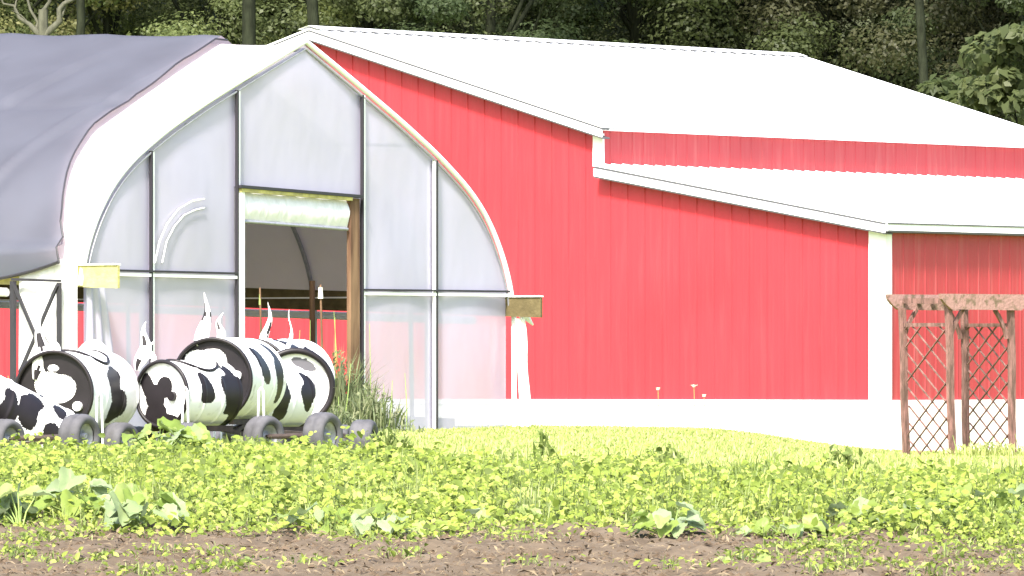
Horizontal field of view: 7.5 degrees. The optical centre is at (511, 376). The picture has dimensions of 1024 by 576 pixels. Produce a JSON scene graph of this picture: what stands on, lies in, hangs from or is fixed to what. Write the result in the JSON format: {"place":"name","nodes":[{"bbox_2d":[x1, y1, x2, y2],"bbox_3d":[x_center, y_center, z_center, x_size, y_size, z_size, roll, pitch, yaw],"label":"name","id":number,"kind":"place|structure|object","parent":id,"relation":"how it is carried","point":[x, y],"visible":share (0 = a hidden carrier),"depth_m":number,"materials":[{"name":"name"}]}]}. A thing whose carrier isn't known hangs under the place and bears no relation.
{"place":"outdoors","nodes":[
{"label":"outdoors","id":0,"kind":"place"},
{"bbox_2d":[0,478,1023,575],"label":"soil","id":1,"kind":"structure","parent":0,"point":[558,544],"depth_m":38.84,"materials":[{"name":"brown soil"}]},
{"bbox_2d":[0,480,55,525],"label":"squash plant","id":2,"kind":"object","parent":1,"relation":"on","point":[12,506],"visible":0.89,"depth_m":40.94,"materials":[{"name":"green plant"}]},
{"bbox_2d":[19,466,141,519],"bbox_3d":[-2.268,0.655,41.547,0.639,0.360,0.605,0,0,-34],"label":"squash plant","id":3,"kind":"object","parent":1,"relation":"on","point":[63,486],"visible":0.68,"depth_m":41.49,"materials":[{"name":"green plant"}]},
{"bbox_2d":[103,483,188,529],"bbox_3d":[-1.920,0.711,40.578,0.452,0.322,0.458,0,0,-25],"label":"squash plant","id":4,"kind":"object","parent":1,"relation":"on","point":[124,504],"visible":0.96,"depth_m":40.49,"materials":[{"name":"green plant"}]},
{"bbox_2d":[112,416,217,455],"bbox_3d":[-2.143,0.443,48.905,0.741,0.390,0.717,0,0,0],"label":"squash plant","id":5,"kind":"object","parent":1,"relation":"on","point":[177,429],"visible":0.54,"depth_m":48.85,"materials":[{"name":"green plant"}]},
{"bbox_2d":[234,556,268,564],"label":"squash plant","id":6,"kind":"object","parent":1,"relation":"on","point":[246,557],"visible":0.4,"depth_m":38.16,"materials":[{"name":"green plant"}]},
{"bbox_2d":[273,501,379,534],"bbox_3d":[-0.924,0.759,40.583,0.607,0.227,0.602,0,0,0],"label":"squash plant","id":7,"kind":"object","parent":1,"relation":"on","point":[319,515],"visible":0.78,"depth_m":40.50,"materials":[{"name":"green plant"}]},
{"bbox_2d":[351,503,425,536],"bbox_3d":[-0.607,0.768,40.299,0.372,0.236,0.618,0,0,12],"label":"squash plant","id":8,"kind":"object","parent":1,"relation":"on","point":[360,524],"visible":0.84,"depth_m":40.14,"materials":[{"name":"green plant"}]},
{"bbox_2d":[464,504,558,522],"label":"squash plant","id":9,"kind":"object","parent":1,"relation":"on","point":[477,511],"visible":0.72,"depth_m":41.29,"materials":[{"name":"green plant"}]},
{"bbox_2d":[0,426,1023,575],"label":"ground cover","id":10,"kind":"object","parent":1,"relation":"on","point":[261,482],"visible":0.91,"depth_m":41.99,"materials":[{"name":"green plant"}]},
{"bbox_2d":[0,512,1023,575],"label":"straw","id":11,"kind":"object","parent":1,"relation":"on","point":[483,553],"visible":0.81,"depth_m":38.63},
{"bbox_2d":[627,501,705,537],"bbox_3d":[0.808,0.764,40.205,0.456,0.251,0.380,0,0,-43],"label":"squash plant","id":12,"kind":"object","parent":1,"relation":"on","point":[675,525],"visible":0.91,"depth_m":40.13,"materials":[{"name":"green plant"}]},
{"bbox_2d":[714,553,771,563],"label":"squash plant","id":13,"kind":"object","parent":1,"relation":"on","point":[765,557],"visible":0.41,"depth_m":38.19,"materials":[{"name":"green plant"}]},
{"bbox_2d":[736,512,828,538],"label":"squash plant","id":14,"kind":"object","parent":1,"relation":"on","point":[806,524],"visible":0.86,"depth_m":40.16,"materials":[{"name":"green plant"}]},
{"bbox_2d":[825,496,942,526],"bbox_3d":[1.972,0.741,40.917,0.567,0.236,0.619,0,0,-25],"label":"squash plant","id":15,"kind":"object","parent":1,"relation":"on","point":[859,502],"visible":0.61,"depth_m":40.92,"materials":[{"name":"green plant"}]},
{"bbox_2d":[932,482,1023,521],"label":"squash plant","id":16,"kind":"object","parent":1,"relation":"on","point":[1019,491],"visible":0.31,"depth_m":41.29,"materials":[{"name":"green plant"}]},
{"bbox_2d":[23,0,1019,114],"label":"hill","id":17,"kind":"structure","parent":0,"point":[857,23],"depth_m":194.78,"materials":[{"name":"green plant"}]},
{"bbox_2d":[0,0,149,35],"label":"woodland tree","id":18,"kind":"object","parent":17,"relation":"on","point":[59,29],"visible":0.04,"depth_m":172.47,"materials":[{"name":"green plant"}]},
{"bbox_2d":[0,0,199,35],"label":"woodland tree","id":19,"kind":"object","parent":17,"relation":"on","point":[162,11],"visible":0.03,"depth_m":181.45,"materials":[{"name":"green plant"}]},
{"bbox_2d":[0,0,263,44],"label":"woodland tree","id":20,"kind":"object","parent":17,"relation":"on","point":[107,20],"visible":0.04,"depth_m":173.24,"materials":[{"name":"green plant"}]},
{"bbox_2d":[48,0,363,44],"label":"woodland tree","id":21,"kind":"object","parent":17,"relation":"on","point":[322,11],"visible":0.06,"depth_m":174.02,"materials":[{"name":"green plant"}]},
{"bbox_2d":[112,0,377,42],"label":"woodland tree","id":22,"kind":"object","parent":17,"relation":"on","point":[191,7],"visible":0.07,"depth_m":184.80,"materials":[{"name":"green plant"}]},
{"bbox_2d":[188,0,516,44],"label":"woodland tree","id":23,"kind":"object","parent":17,"relation":"on","point":[386,13],"visible":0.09,"depth_m":171.74,"materials":[{"name":"green plant"}]},
{"bbox_2d":[338,0,559,33],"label":"woodland tree","id":24,"kind":"object","parent":17,"relation":"on","point":[475,27],"visible":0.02,"depth_m":184.32,"materials":[{"name":"green plant"}]},
{"bbox_2d":[374,0,653,43],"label":"woodland tree","id":25,"kind":"object","parent":17,"relation":"on","point":[446,9],"visible":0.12,"depth_m":171.56,"materials":[{"name":"green plant"}]},
{"bbox_2d":[603,0,610,35],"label":"woodland tree","id":26,"kind":"object","parent":17,"relation":"on","point":[606,13],"visible":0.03,"depth_m":193.57,"materials":[{"name":"green plant"}]},
{"bbox_2d":[496,0,732,48],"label":"woodland tree","id":27,"kind":"object","parent":17,"relation":"on","point":[618,21],"visible":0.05,"depth_m":185.14,"materials":[{"name":"green plant"}]},
{"bbox_2d":[496,0,802,50],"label":"woodland tree","id":28,"kind":"object","parent":17,"relation":"on","point":[633,22],"visible":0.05,"depth_m":174.58,"materials":[{"name":"green plant"}]},
{"bbox_2d":[581,0,951,91],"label":"woodland tree","id":29,"kind":"object","parent":17,"relation":"on","point":[790,38],"visible":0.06,"depth_m":172.70,"materials":[{"name":"green plant"}]},
{"bbox_2d":[609,0,965,87],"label":"woodland tree","id":30,"kind":"object","parent":17,"relation":"on","point":[699,29],"visible":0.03,"depth_m":181.07,"materials":[{"name":"green plant"}]},
{"bbox_2d":[781,0,1020,119],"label":"woodland tree","id":31,"kind":"object","parent":17,"relation":"on","point":[940,42],"visible":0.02,"depth_m":181.40,"materials":[{"name":"green plant"}]},
{"bbox_3d":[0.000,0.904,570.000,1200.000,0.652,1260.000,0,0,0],"label":"lawn","id":32,"kind":"structure","parent":0,"visible":0},
{"bbox_2d":[1,0,73,35],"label":"bare tree","id":33,"kind":"object","parent":32,"relation":"on","point":[40,27],"visible":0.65,"depth_m":163.96,"materials":[{"name":"grey plant"}]},
{"bbox_2d":[0,375,99,454],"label":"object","id":34,"kind":"object","parent":32,"relation":"on","point":[24,410],"visible":0.7,"depth_m":52.14,"materials":[{"name":"white paint"}]},
{"bbox_2d":[15,314,138,445],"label":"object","id":35,"kind":"object","parent":32,"relation":"on","point":[96,380],"visible":0.73,"depth_m":54.27,"materials":[{"name":"white paint"}]},
{"bbox_2d":[76,0,84,34],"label":"bare tree","id":36,"kind":"object","parent":32,"relation":"on","point":[80,8],"visible":0.07,"depth_m":165.93,"materials":[{"name":"green plant"}]},
{"bbox_2d":[134,322,242,443],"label":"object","id":37,"kind":"object","parent":32,"relation":"on","point":[205,387],"visible":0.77,"depth_m":54.88,"materials":[{"name":"white paint"}]},
{"bbox_2d":[156,293,286,446],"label":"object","id":38,"kind":"object","parent":32,"relation":"on","point":[256,364],"visible":0.38,"depth_m":56.38,"materials":[{"name":"white paint"}]},
{"bbox_2d":[242,0,255,44],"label":"bare tree","id":39,"kind":"object","parent":32,"relation":"on","point":[248,22],"visible":0.08,"depth_m":165.88,"materials":[{"name":"green plant"}]},
{"bbox_2d":[213,432,288,448],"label":"weed clump","id":40,"kind":"object","parent":32,"relation":"on","point":[239,440],"visible":0.12,"depth_m":54.00,"materials":[{"name":"green plant"}]},
{"bbox_2d":[259,287,261,333],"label":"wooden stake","id":41,"kind":"object","parent":32,"relation":"on","point":[260,314],"visible":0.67,"depth_m":90.49,"materials":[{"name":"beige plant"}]},
{"bbox_2d":[0,33,542,429],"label":"greenhouse","id":42,"kind":"object","parent":32,"relation":"on","point":[160,186],"visible":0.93,"depth_m":93.19,"materials":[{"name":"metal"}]},
{"bbox_2d":[228,365,342,448],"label":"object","id":43,"kind":"object","parent":32,"relation":"on","point":[289,415],"visible":0.3,"depth_m":54.93,"materials":[{"name":"white paint"}]},
{"bbox_2d":[251,304,334,447],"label":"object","id":44,"kind":"object","parent":32,"relation":"on","point":[277,345],"visible":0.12,"depth_m":59.84,"materials":[{"name":"white paint"}]},
{"bbox_2d":[306,0,318,25],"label":"bare tree","id":45,"kind":"object","parent":32,"relation":"on","point":[312,14],"depth_m":165.90,"materials":[{"name":"green plant"}]},
{"bbox_2d":[318,285,322,348],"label":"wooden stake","id":46,"kind":"object","parent":32,"relation":"on","point":[320,293],"visible":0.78,"depth_m":89.99,"materials":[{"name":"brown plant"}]},
{"bbox_2d":[277,312,378,450],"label":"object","id":47,"kind":"object","parent":32,"relation":"on","point":[315,367],"visible":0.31,"depth_m":58.92,"materials":[{"name":"white paint"}]},
{"bbox_2d":[299,318,399,431],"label":"weed clump","id":48,"kind":"object","parent":32,"relation":"on","point":[341,383],"visible":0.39,"depth_m":91.38,"materials":[{"name":"green plant"}]},
{"bbox_2d":[327,397,406,433],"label":"weed clump","id":49,"kind":"object","parent":32,"relation":"on","point":[348,421],"visible":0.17,"depth_m":87.95,"materials":[{"name":"green plant"}]},
{"bbox_2d":[335,364,433,432],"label":"weed clump","id":50,"kind":"object","parent":32,"relation":"on","point":[376,413],"visible":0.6,"depth_m":90.45,"materials":[{"name":"green plant"}]},
{"bbox_2d":[360,426,420,453],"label":"weed clump","id":51,"kind":"object","parent":32,"relation":"on","point":[388,441],"visible":0.41,"depth_m":54.97,"materials":[{"name":"green plant"}]},
{"bbox_2d":[0,25,1023,451],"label":"barn","id":52,"kind":"structure","parent":32,"relation":"on","point":[746,241],"depth_m":126.67,"materials":[{"name":"red metal"}]},
{"bbox_2d":[529,424,559,460],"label":"weed clump","id":53,"kind":"object","parent":32,"relation":"on","point":[542,437],"visible":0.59,"depth_m":52.48,"materials":[{"name":"green plant"}]},
{"bbox_2d":[79,423,1023,472],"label":"grass","id":54,"kind":"structure","parent":32,"relation":"on","point":[731,445],"depth_m":71.84,"materials":[{"name":"plant"}]},
{"bbox_2d":[637,435,693,462],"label":"weed clump","id":55,"kind":"object","parent":32,"relation":"on","point":[666,453],"visible":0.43,"depth_m":50.49,"materials":[{"name":"green plant"}]},
{"bbox_2d":[691,385,696,418],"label":"wild flower","id":56,"kind":"object","parent":32,"relation":"on","point":[694,401],"visible":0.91,"depth_m":108.00,"materials":[{"name":"beige plant"}]},
{"bbox_2d":[811,436,887,469],"bbox_3d":[2.037,0.513,50.494,1.004,0.257,0.316,0,0,0],"label":"weed clump","id":57,"kind":"object","parent":32,"relation":"on","point":[847,456],"visible":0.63,"depth_m":50.46,"materials":[{"name":"green plant"}]},
{"bbox_2d":[730,0,1023,120],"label":"woodland tree","id":58,"kind":"object","parent":32,"relation":"on","point":[955,25],"visible":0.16,"depth_m":172.09,"materials":[{"name":"green plant"}]},
{"bbox_2d":[915,0,927,86],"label":"bare tree","id":59,"kind":"object","parent":32,"relation":"on","point":[921,44],"visible":0.16,"depth_m":165.92,"materials":[{"name":"green plant"}]},
{"bbox_2d":[866,0,1023,123],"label":"woodland tree","id":60,"kind":"object","parent":32,"relation":"on","point":[1015,9],"visible":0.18,"depth_m":171.02,"materials":[{"name":"green plant"}]},
{"bbox_2d":[916,72,975,99],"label":"broadleaf tree","id":61,"kind":"object","parent":32,"relation":"on","point":[938,88],"visible":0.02,"depth_m":157.51,"materials":[{"name":"green plant"}]},
{"bbox_2d":[885,294,1023,454],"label":"garden arbor","id":62,"kind":"object","parent":32,"relation":"on","point":[962,304],"visible":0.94,"depth_m":107.57,"materials":[{"name":"brown wood"}]},
{"bbox_2d":[916,435,1023,456],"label":"weed clump","id":63,"kind":"object","parent":32,"relation":"on","point":[997,450],"visible":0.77,"depth_m":106.71,"materials":[{"name":"green plant"}]},
{"bbox_2d":[942,21,1023,125],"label":"broadleaf tree","id":64,"kind":"object","parent":32,"relation":"on","point":[997,66],"visible":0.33,"depth_m":151.58,"materials":[{"name":"green plant"}]},
{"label":"greenhouse floor","id":65,"kind":"structure","parent":0,"visible":0},
{"bbox_2d":[309,281,314,342],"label":"wooden stake","id":66,"kind":"object","parent":65,"relation":"on","point":[311,311],"visible":0.41,"depth_m":95.97,"materials":[{"name":"brown wood"}]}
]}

